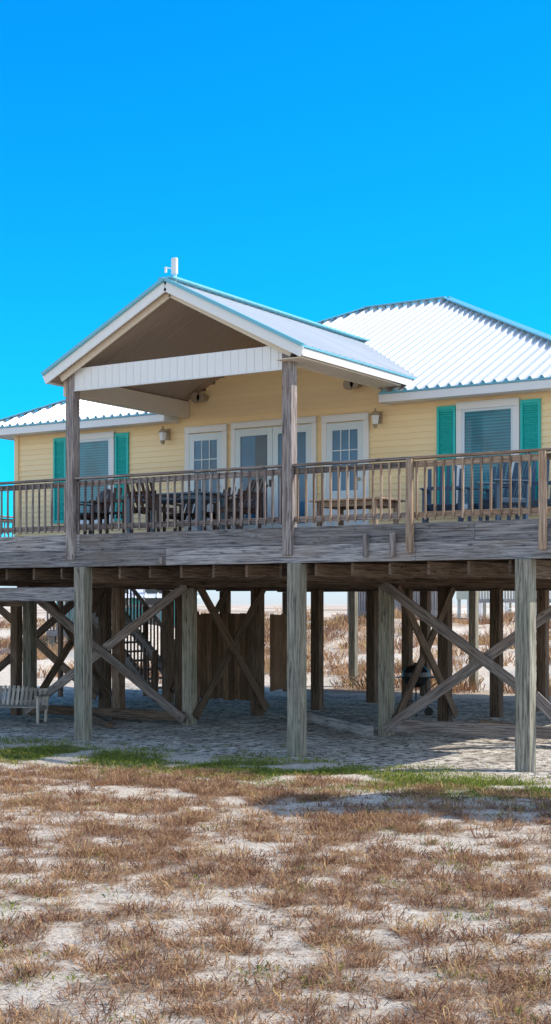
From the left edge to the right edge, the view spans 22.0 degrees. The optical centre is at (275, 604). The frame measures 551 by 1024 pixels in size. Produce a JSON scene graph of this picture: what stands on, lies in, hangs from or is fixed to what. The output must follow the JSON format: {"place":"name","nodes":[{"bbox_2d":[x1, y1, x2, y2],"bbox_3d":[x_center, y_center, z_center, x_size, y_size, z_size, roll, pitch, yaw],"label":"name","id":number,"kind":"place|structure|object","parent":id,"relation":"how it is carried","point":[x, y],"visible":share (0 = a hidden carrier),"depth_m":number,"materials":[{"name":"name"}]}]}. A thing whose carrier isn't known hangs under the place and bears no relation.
{"place":"outdoors","nodes":[
{"label":"outdoors","id":0,"kind":"place"},
{"bbox_2d":[7,698,540,787],"bbox_3d":[0.415,2.246,26.033,19.373,0.085,14.226,0,0,32],"label":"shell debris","id":1,"kind":"object","parent":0,"point":[242,742],"visible":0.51,"depth_m":24.20,"materials":[{"name":"white"}]},
{"bbox_2d":[0,605,550,1023],"bbox_3d":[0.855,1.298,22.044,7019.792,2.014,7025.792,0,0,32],"label":"ground","id":2,"kind":"structure","parent":0,"point":[408,746],"depth_m":13.26,"materials":[{"name":"beige sand"}]},
{"bbox_2d":[0,685,48,723],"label":"slatted bench","id":3,"kind":"object","parent":2,"relation":"on","point":[36,701],"visible":1,"depth_m":27.18,"materials":[{"name":"grey wood"}]},
{"bbox_2d":[92,713,112,727],"bbox_3d":[-3.296,2.170,26.514,0.120,0.160,1.783,0,0,-19],"label":"fallen timber","id":4,"kind":"object","parent":2,"relation":"on","point":[102,721],"visible":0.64,"depth_m":26.07,"materials":[{"name":"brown wood"}]},
{"bbox_2d":[47,605,161,650],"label":"deck and pilings","id":5,"kind":"structure","parent":2,"relation":"on","point":[52,634],"depth_m":56.82,"materials":[{"name":"grey wood"}]},
{"bbox_2d":[56,598,174,625],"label":"walls","id":6,"kind":"structure","parent":5,"relation":"on","point":[129,610],"depth_m":58.45,"materials":[{"name":"grey paint"}]},
{"bbox_2d":[125,589,201,598],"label":"roof","id":7,"kind":"structure","parent":6,"relation":"on","point":[148,595],"depth_m":58.22,"materials":[{"name":"white metal"}]},
{"bbox_2d":[63,589,169,607],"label":"windows","id":8,"kind":"structure","parent":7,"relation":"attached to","point":[150,601],"depth_m":58.34,"materials":[{"name":"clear glass"}]},
{"bbox_2d":[58,589,174,700],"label":"wooden stairs","id":9,"kind":"structure","parent":2,"relation":"on","point":[147,648],"depth_m":34.22,"materials":[{"name":"brown wood"}]},
{"bbox_2d":[197,611,286,705],"bbox_3d":[-0.644,1.250,29.479,1.900,2.200,1.050,0,0,32],"label":"wooden privacy fence","id":10,"kind":"object","parent":2,"relation":"on","point":[212,648],"visible":0.56,"depth_m":29.06,"materials":[{"name":"brown wood"}]},
{"bbox_2d":[0,583,550,738],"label":"cross braces","id":11,"kind":"object","parent":2,"relation":"on","point":[399,721],"visible":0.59,"depth_m":26.49,"materials":[{"name":"brown wood"}]},
{"bbox_2d":[0,606,550,695],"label":"dune grass","id":12,"kind":"structure","parent":2,"relation":"on","point":[341,620],"depth_m":51.90,"materials":[{"name":"beige plant"}]},
{"bbox_2d":[10,559,548,771],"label":"pilings","id":13,"kind":"object","parent":2,"relation":"on","point":[531,658],"visible":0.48,"depth_m":26.51,"materials":[{"name":"grey wood"}]},
{"bbox_2d":[0,559,550,606],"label":"floor girders","id":14,"kind":"object","parent":13,"relation":"on","point":[51,584],"visible":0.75,"depth_m":23.56,"materials":[{"name":"brown wood"}]},
{"bbox_2d":[0,539,550,569],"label":"deck floor","id":15,"kind":"structure","parent":14,"relation":"on","point":[425,562],"depth_m":24.54,"materials":[{"name":"brown wood"}]},
{"bbox_2d":[63,489,110,533],"bbox_3d":[-3.338,-1.617,25.488,0.726,0.942,0.650,0,0,-40],"label":"patio chair","id":16,"kind":"object","parent":15,"relation":"on","point":[89,514],"visible":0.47,"depth_m":25.65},
{"bbox_2d":[89,488,127,533],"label":"patio chair","id":17,"kind":"object","parent":15,"relation":"on","point":[95,514],"visible":0.36,"depth_m":25.28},
{"bbox_2d":[127,483,179,532],"bbox_3d":[-2.072,-1.617,23.767,0.650,0.942,0.726,0,0,32],"label":"patio chair","id":18,"kind":"object","parent":15,"relation":"on","point":[143,508],"visible":0.52,"depth_m":23.61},
{"bbox_2d":[120,491,231,532],"bbox_3d":[-1.728,-1.517,24.506,1.800,0.740,0.830,0,0,32],"label":"patio table","id":19,"kind":"object","parent":15,"relation":"on","point":[200,499],"visible":0.41,"depth_m":24.21,"materials":[{"name":"grey wood"}]},
{"bbox_2d":[163,489,207,531],"bbox_3d":[-1.605,-1.617,25.456,0.650,0.942,0.726,0,0,32],"label":"patio chair","id":20,"kind":"object","parent":15,"relation":"on","point":[192,515],"visible":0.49,"depth_m":25.47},
{"bbox_2d":[202,487,244,529],"bbox_3d":[-0.935,-1.617,25.030,0.650,0.942,0.726,0,0,27],"label":"patio chair","id":21,"kind":"object","parent":15,"relation":"on","point":[229,504],"visible":0.32,"depth_m":25.13,"materials":[{"name":"wood"}]},
{"bbox_2d":[41,276,415,400],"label":"porch gable trim","id":22,"kind":"structure","parent":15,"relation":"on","point":[159,319],"depth_m":23.11,"materials":[{"name":"white wood"}]},
{"bbox_2d":[164,257,177,281],"bbox_3d":[-1.642,-5.240,22.299,0.250,0.380,0.075,0,0,32],"label":"antenna","id":23,"kind":"object","parent":22,"relation":"on","point":[174,266],"visible":0.92,"depth_m":22.23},
{"bbox_2d":[213,479,267,529],"bbox_3d":[-0.573,-1.617,23.782,0.726,0.942,0.650,0,0,34],"label":"patio chair","id":24,"kind":"object","parent":15,"relation":"on","point":[244,507],"visible":0.63,"depth_m":23.66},
{"bbox_2d":[0,518,550,567],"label":"rim beams","id":25,"kind":"structure","parent":15,"relation":"attached to","point":[383,542],"depth_m":21.20,"materials":[{"name":"grey wood"}]},
{"bbox_2d":[66,353,296,559],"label":"porch posts","id":26,"kind":"object","parent":25,"relation":"attached to","point":[289,436],"visible":0.83,"depth_m":21.23,"materials":[{"name":"grey wood"}]},
{"bbox_2d":[63,346,281,417],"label":"porch beam","id":27,"kind":"structure","parent":26,"relation":"on","point":[102,384],"depth_m":22.70,"materials":[{"name":"white wood"}]},
{"bbox_2d":[165,282,416,390],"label":"porch metal roof","id":28,"kind":"structure","parent":27,"relation":"on","point":[327,341],"depth_m":23.41,"materials":[{"name":"white metal"}]},
{"bbox_2d":[0,448,550,552],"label":"deck railing","id":29,"kind":"object","parent":15,"relation":"on","point":[541,457],"visible":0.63,"depth_m":21.05,"materials":[{"name":"brown wood"}]},
{"bbox_2d":[309,497,405,525],"bbox_3d":[1.300,-1.397,22.466,1.300,0.500,0.830,0,0,32],"label":"wooden bench","id":30,"kind":"object","parent":15,"relation":"on","point":[368,503],"visible":0.58,"depth_m":22.29,"materials":[{"name":"brown wood"}]},
{"bbox_2d":[420,466,464,522],"bbox_3d":[2.646,-1.697,22.397,0.650,1.102,0.727,0,0,12],"label":"adirondack chair","id":31,"kind":"object","parent":15,"relation":"on","point":[448,505],"visible":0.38,"depth_m":22.61,"materials":[{"name":"wood"}]},
{"bbox_2d":[464,462,517,520],"bbox_3d":[3.407,-1.697,22.038,0.650,1.102,0.727,0,0,44],"label":"adirondack chair","id":32,"kind":"object","parent":15,"relation":"on","point":[475,506],"visible":0.31,"depth_m":22.16,"materials":[{"name":"wood"}]},
{"bbox_2d":[474,453,535,520],"bbox_3d":[3.408,-1.697,20.959,0.727,1.102,0.650,0,0,-17],"label":"adirondack chair","id":33,"kind":"object","parent":15,"relation":"on","point":[505,501],"visible":0.52,"depth_m":20.90,"materials":[{"name":"blue wood"}]},
{"bbox_2d":[514,460,550,519],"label":"adirondack chair","id":34,"kind":"object","parent":15,"relation":"on","point":[534,501],"visible":0.2,"depth_m":21.64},
{"bbox_2d":[14,345,550,536],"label":"siding walls","id":35,"kind":"structure","parent":14,"relation":"on","point":[405,430],"depth_m":25.45,"materials":[{"name":"yellow wood"}]},
{"bbox_2d":[158,380,381,443],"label":"wall lanterns","id":36,"kind":"object","parent":35,"relation":"attached to","point":[196,397],"depth_m":26.01,"materials":[{"name":"metal"}]},
{"bbox_2d":[0,299,550,426],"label":"metal roof","id":37,"kind":"structure","parent":35,"relation":"on","point":[440,343],"depth_m":25.98,"materials":[{"name":"white metal"}]},
{"bbox_2d":[0,296,550,421],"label":"roof caps","id":38,"kind":"object","parent":37,"relation":"attached to","point":[505,320],"visible":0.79,"depth_m":28.68,"materials":[{"name":"metal"}]},
{"bbox_2d":[0,377,550,440],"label":"eave fascia","id":39,"kind":"structure","parent":35,"relation":"attached to","point":[390,398],"depth_m":23.67,"materials":[{"name":"white wood"}]},
{"bbox_2d":[184,412,369,530],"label":"doors","id":40,"kind":"structure","parent":35,"relation":"attached to","point":[344,441],"depth_m":25.34,"materials":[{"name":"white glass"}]},
{"bbox_2d":[65,397,519,524],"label":"windows","id":41,"kind":"structure","parent":35,"relation":"attached to","point":[487,425],"depth_m":23.32,"materials":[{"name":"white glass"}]},
{"bbox_2d":[53,398,540,523],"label":"shutters","id":42,"kind":"object","parent":41,"relation":"attached to","point":[530,423],"visible":0.62,"depth_m":23.62,"materials":[{"name":"teal wood"}]},
{"bbox_2d":[307,711,373,735],"bbox_3d":[1.082,2.155,25.808,0.150,0.190,3.445,0,0,-18],"label":"fallen timber","id":43,"kind":"object","parent":2,"relation":"on","point":[351,726],"visible":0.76,"depth_m":25.32,"materials":[{"name":"grey wood"}]},
{"bbox_2d":[347,591,437,618],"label":"deck and pilings","id":44,"kind":"structure","parent":2,"relation":"on","point":[361,611],"depth_m":63.10,"materials":[{"name":"grey wood"}]},
{"bbox_2d":[359,591,435,610],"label":"walls","id":45,"kind":"structure","parent":44,"relation":"on","point":[399,603],"depth_m":64.81,"materials":[{"name":"grey paint"}]},
{"bbox_2d":[395,663,436,716],"bbox_3d":[2.894,1.710,28.350,1.020,1.080,0.628,0,0,4],"label":"charcoal grill","id":46,"kind":"object","parent":2,"relation":"on","point":[423,677],"visible":0.66,"depth_m":28.24,"materials":[{"name":"black metal"}]},
{"bbox_2d":[478,719,514,724],"bbox_3d":[4.563,2.190,24.901,0.120,0.100,3.225,0,0,-28],"label":"fallen timber","id":47,"kind":"object","parent":2,"relation":"on","point":[490,721],"visible":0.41,"depth_m":25.91,"materials":[{"name":"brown wood"}]},
{"bbox_2d":[457,591,550,620],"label":"deck and pilings","id":48,"kind":"structure","parent":2,"relation":"on","point":[483,602],"depth_m":97.31,"materials":[{"name":"white wood"}]},
{"bbox_2d":[456,591,514,598],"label":"walls","id":49,"kind":"structure","parent":48,"relation":"on","point":[462,594],"depth_m":99.06,"materials":[{"name":"beige paint"}]},
{"bbox_2d":[0,698,550,1023],"bbox_3d":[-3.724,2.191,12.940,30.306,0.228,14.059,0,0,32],"label":"dry grass","id":50,"kind":"structure","parent":0,"point":[243,871],"depth_m":11.20,"materials":[{"name":"brown plant"}]},
{"bbox_2d":[0,735,550,1023],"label":"green grass","id":51,"kind":"structure","parent":0,"point":[46,750],"depth_m":18.68,"materials":[{"name":"green plant"}]},
{"bbox_2d":[0,0,550,604],"label":"sky","id":52,"kind":"structure","parent":0,"point":[313,160],"materials":[{"name":"blue"}]}
]}

